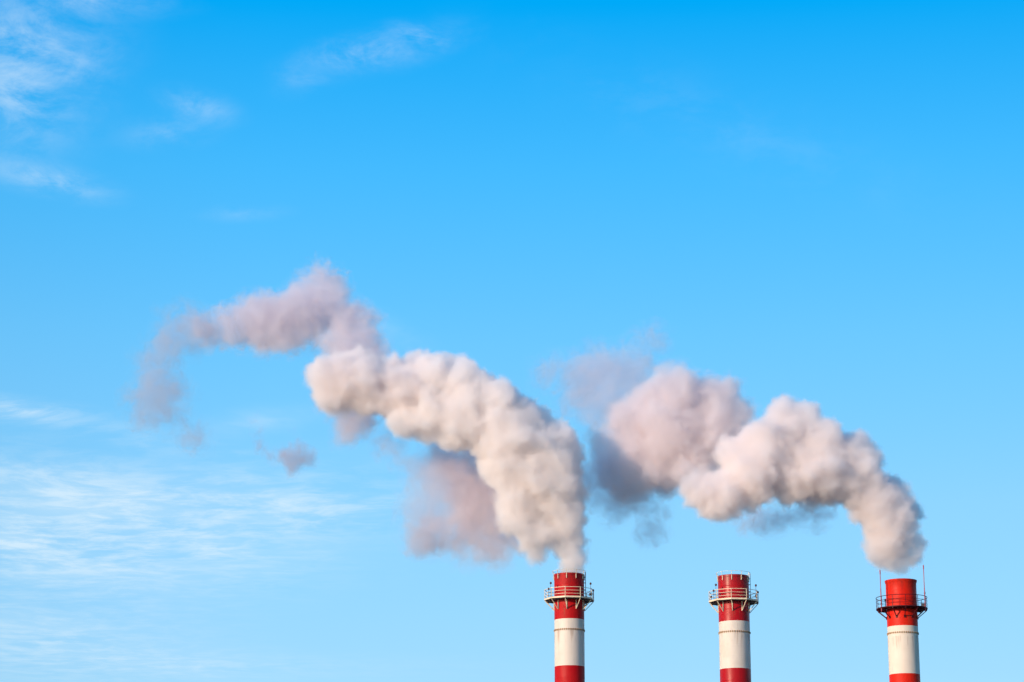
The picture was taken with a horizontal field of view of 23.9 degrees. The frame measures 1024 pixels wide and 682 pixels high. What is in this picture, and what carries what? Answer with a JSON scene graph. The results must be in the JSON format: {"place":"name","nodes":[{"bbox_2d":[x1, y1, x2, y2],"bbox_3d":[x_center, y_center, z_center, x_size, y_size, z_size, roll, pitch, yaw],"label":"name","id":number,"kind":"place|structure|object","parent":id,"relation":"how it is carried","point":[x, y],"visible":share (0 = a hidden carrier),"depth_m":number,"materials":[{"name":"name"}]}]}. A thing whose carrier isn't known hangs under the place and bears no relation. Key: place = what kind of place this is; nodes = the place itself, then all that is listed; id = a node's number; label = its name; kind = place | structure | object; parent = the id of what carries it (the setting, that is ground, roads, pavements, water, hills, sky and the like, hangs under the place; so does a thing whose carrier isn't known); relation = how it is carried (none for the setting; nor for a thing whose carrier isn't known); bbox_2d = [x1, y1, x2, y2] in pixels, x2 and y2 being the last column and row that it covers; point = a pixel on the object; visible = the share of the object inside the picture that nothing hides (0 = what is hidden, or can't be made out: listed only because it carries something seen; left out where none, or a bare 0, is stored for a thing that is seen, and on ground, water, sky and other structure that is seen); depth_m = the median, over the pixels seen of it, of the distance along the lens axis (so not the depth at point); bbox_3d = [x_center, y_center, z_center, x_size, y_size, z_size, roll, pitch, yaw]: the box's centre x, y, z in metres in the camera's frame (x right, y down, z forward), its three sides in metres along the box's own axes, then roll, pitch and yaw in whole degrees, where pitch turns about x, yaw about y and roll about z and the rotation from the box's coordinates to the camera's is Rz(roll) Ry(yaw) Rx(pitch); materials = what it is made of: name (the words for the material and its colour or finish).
{"place":"outdoors","nodes":[
{"label":"outdoors","id":0,"kind":"place"},
{"bbox_2d":[0,0,1023,681],"label":"sky","id":1,"kind":"structure","parent":0,"point":[332,333],"materials":[{"name":"blue"}]},
{"label":"ground","id":2,"kind":"structure","parent":0,"visible":0},
{"bbox_2d":[544,569,593,681],"bbox_3d":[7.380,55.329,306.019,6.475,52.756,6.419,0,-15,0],"label":"chimney","id":3,"kind":"object","parent":2,"relation":"on","point":[569,600],"visible":1,"depth_m":309.43,"materials":[{"name":"paint"}]},
{"bbox_2d":[709,570,758,681],"bbox_3d":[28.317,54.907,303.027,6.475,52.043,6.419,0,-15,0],"label":"chimney","id":4,"kind":"object","parent":2,"relation":"on","point":[733,602],"visible":1,"depth_m":306.33,"materials":[{"name":"red paint"}]},
{"bbox_2d":[876,565,927,681],"bbox_3d":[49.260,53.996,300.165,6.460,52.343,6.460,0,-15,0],"label":"chimney","id":5,"kind":"object","parent":2,"relation":"on","point":[901,608],"visible":1,"depth_m":303.27,"materials":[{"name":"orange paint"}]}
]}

